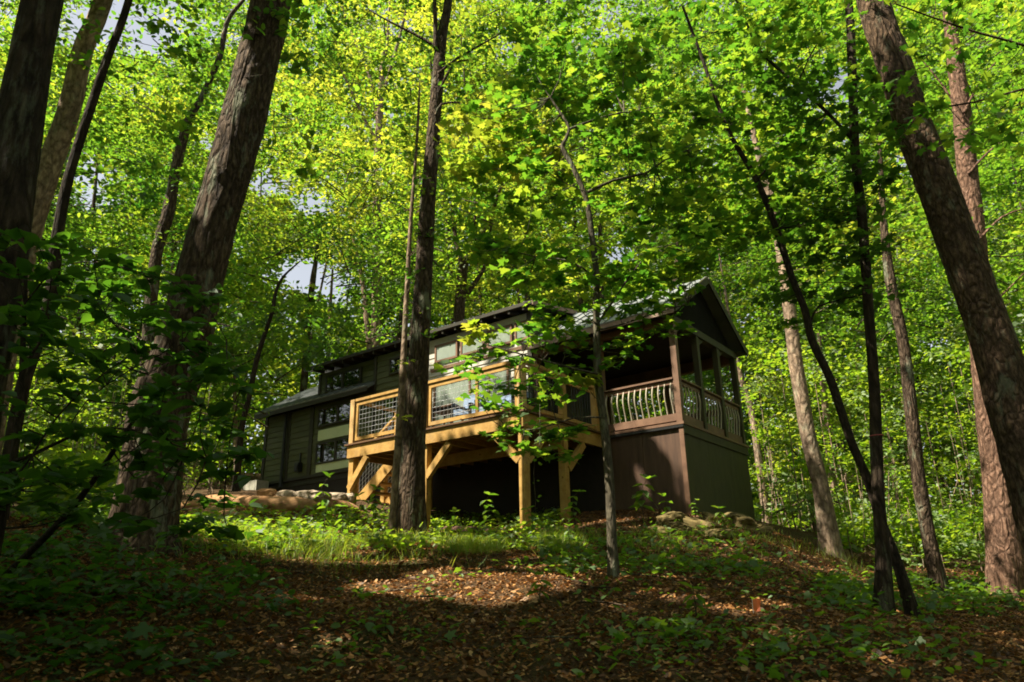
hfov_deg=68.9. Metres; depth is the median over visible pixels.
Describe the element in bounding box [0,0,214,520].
tree
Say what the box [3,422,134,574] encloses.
leaning stick
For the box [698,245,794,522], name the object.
tree
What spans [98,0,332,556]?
tree
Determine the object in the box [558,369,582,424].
door
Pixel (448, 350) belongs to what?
window
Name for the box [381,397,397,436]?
window
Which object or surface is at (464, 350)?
window
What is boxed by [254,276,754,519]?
cabin
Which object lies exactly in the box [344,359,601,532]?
wooden deck
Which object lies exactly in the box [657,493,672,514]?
leafy plant
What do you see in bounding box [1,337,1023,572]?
understory
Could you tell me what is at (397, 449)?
tree
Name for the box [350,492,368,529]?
leafy plant
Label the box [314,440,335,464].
window
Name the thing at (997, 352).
tree
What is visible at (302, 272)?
sky
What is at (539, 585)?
leafy plant
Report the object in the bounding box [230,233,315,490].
sapling
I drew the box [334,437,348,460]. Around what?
window
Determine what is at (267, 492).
stone
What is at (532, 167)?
maple sapling
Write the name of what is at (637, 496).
leafy plant
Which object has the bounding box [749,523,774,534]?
rock
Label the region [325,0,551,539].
tree
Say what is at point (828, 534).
tree
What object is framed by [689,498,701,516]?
leafy plant
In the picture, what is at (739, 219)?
tree
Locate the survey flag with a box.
[752,598,760,612]
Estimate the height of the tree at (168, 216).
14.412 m
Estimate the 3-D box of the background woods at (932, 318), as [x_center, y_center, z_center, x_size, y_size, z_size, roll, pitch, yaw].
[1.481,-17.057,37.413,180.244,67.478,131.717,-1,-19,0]
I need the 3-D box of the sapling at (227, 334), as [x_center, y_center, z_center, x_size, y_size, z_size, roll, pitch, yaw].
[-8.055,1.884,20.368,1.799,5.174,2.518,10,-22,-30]
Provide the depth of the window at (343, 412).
20.05 m
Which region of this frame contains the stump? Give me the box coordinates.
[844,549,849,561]
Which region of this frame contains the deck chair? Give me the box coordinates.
[451,395,484,422]
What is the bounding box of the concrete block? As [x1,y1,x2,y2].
[242,480,268,489]
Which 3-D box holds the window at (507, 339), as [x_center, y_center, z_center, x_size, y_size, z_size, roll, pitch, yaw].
[-0.288,-0.094,17.304,0.740,0.450,0.055,-15,-23,35]
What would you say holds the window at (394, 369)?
in the cabin
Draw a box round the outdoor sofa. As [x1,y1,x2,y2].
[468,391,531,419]
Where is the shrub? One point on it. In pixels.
(211, 369)
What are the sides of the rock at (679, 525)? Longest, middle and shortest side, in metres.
0.738 x 0.436 x 0.197 m
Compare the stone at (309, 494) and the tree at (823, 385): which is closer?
the stone at (309, 494)
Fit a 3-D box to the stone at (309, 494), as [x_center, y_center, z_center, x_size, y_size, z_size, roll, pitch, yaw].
[-4.088,3.107,14.771,1.233,0.263,0.528,-15,-23,35]
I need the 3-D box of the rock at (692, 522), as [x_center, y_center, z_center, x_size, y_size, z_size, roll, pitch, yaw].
[3.183,3.143,12.501,1.020,0.298,0.612,9,-15,28]
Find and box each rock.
[641,526,675,535]
[656,511,686,525]
[665,522,699,534]
[679,516,727,529]
[698,512,731,526]
[699,529,737,538]
[719,512,756,529]
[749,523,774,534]
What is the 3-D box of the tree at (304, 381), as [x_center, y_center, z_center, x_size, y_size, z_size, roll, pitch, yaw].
[-7.743,-0.088,28.501,5.315,11.845,3.738,-7,-20,18]
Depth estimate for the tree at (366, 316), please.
27.20 m
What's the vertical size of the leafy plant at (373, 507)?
0.826 m
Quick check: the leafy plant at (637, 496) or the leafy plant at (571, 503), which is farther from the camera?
the leafy plant at (637, 496)
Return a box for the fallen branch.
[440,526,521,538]
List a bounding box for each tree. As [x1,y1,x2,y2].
[0,0,63,429]
[0,0,168,453]
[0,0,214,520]
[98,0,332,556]
[134,0,260,370]
[243,0,456,347]
[275,200,372,392]
[297,225,368,356]
[322,180,376,348]
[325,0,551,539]
[386,81,438,534]
[413,155,563,322]
[668,0,921,616]
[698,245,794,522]
[709,72,848,561]
[717,0,917,612]
[768,316,866,523]
[832,52,955,595]
[840,0,1023,554]
[907,0,1023,599]
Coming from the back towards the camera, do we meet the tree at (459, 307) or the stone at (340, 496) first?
the tree at (459, 307)
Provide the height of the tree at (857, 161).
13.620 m
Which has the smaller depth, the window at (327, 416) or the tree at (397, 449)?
the tree at (397, 449)
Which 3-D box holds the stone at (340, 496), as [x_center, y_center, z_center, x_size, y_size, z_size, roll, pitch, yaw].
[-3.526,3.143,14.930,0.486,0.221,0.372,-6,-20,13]
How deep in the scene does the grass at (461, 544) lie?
9.69 m
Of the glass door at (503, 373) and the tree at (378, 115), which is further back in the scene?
the tree at (378, 115)
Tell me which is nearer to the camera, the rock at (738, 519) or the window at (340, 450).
the rock at (738, 519)
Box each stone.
[256,488,276,495]
[275,490,294,496]
[293,490,331,500]
[329,492,347,500]
[346,493,354,502]
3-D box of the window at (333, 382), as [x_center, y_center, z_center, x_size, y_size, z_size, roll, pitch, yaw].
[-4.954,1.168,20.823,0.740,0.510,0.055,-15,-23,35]
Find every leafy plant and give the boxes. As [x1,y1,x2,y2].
[314,471,334,542]
[334,504,350,532]
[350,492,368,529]
[365,484,385,528]
[370,610,393,634]
[446,507,460,526]
[478,491,499,526]
[521,506,542,531]
[524,567,553,601]
[543,512,554,533]
[563,489,584,524]
[563,523,576,540]
[629,474,655,522]
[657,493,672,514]
[662,528,674,548]
[679,582,706,615]
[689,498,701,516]
[712,505,731,525]
[963,593,984,615]
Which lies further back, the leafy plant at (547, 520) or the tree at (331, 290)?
the tree at (331, 290)
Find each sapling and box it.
[204,327,260,466]
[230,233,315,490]
[431,0,731,578]
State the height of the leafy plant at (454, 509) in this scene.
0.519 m
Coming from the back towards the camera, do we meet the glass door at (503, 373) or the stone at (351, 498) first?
the glass door at (503, 373)
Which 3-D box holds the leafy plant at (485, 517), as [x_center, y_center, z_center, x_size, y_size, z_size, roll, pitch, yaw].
[-0.383,2.914,12.532,0.367,0.807,0.350,-1,-19,0]
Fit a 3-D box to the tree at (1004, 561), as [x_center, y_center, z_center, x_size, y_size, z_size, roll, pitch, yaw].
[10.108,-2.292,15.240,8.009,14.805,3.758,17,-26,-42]
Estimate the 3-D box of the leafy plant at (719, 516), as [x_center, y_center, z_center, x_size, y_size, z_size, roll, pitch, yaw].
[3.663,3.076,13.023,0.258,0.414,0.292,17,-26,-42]
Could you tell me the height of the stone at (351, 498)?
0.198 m
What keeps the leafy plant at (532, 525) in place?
on the ground at (809, 535)
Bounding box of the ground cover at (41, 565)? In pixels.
[0,482,1023,681]
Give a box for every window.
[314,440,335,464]
[317,404,337,427]
[324,372,342,393]
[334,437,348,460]
[337,401,350,422]
[342,366,361,388]
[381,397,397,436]
[388,353,408,375]
[434,340,458,362]
[460,332,484,354]
[486,324,512,348]
[514,319,528,341]
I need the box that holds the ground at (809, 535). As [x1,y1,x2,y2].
[0,472,1023,681]
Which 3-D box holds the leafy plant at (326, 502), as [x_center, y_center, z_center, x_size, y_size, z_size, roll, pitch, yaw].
[-2.446,2.224,9.712,0.292,1.006,0.274,7,-21,-23]
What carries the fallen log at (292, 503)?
on the ground at (809, 535)
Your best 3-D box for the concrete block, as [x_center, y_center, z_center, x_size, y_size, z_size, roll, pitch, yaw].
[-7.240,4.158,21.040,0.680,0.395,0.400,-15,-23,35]
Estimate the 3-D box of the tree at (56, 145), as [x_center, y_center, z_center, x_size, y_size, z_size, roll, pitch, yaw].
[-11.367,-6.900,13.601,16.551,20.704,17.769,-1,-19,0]
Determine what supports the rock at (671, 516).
on the ground at (809, 535)
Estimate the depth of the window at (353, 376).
20.39 m
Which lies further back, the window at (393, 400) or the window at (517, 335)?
the window at (393, 400)
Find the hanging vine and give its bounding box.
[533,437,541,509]
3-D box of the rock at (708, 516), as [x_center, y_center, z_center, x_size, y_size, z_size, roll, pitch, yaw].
[3.587,3.206,13.245,0.593,0.265,0.416,13,-19,-3]
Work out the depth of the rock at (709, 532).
11.87 m
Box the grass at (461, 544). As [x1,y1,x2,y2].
[154,503,897,590]
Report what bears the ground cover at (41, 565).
on the ground at (809, 535)
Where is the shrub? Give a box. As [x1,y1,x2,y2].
[0,228,273,555]
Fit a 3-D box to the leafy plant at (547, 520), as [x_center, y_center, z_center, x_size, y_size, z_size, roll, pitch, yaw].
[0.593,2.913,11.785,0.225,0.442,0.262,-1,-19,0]
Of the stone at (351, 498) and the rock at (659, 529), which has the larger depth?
the stone at (351, 498)
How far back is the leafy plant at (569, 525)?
10.56 m
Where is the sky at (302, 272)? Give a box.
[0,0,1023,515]
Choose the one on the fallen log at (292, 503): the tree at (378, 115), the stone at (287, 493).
the stone at (287, 493)
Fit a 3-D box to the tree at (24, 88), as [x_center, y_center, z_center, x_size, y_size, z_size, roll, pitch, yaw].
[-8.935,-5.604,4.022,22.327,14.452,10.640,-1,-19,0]
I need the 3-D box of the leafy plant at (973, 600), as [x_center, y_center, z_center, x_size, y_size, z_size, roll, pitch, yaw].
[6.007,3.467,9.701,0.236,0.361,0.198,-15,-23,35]
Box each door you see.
[433,361,509,426]
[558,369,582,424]
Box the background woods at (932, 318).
[0,0,1023,526]
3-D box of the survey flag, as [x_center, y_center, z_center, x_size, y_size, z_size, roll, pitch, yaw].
[1.973,2.165,6.013,0.074,0.180,0.026,-1,-19,0]
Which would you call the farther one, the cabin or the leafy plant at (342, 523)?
the cabin
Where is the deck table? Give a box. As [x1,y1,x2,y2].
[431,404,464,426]
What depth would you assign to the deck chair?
14.45 m
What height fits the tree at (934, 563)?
12.368 m
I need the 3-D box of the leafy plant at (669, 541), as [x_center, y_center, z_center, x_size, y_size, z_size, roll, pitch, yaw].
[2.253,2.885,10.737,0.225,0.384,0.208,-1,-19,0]
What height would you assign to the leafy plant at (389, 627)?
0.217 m

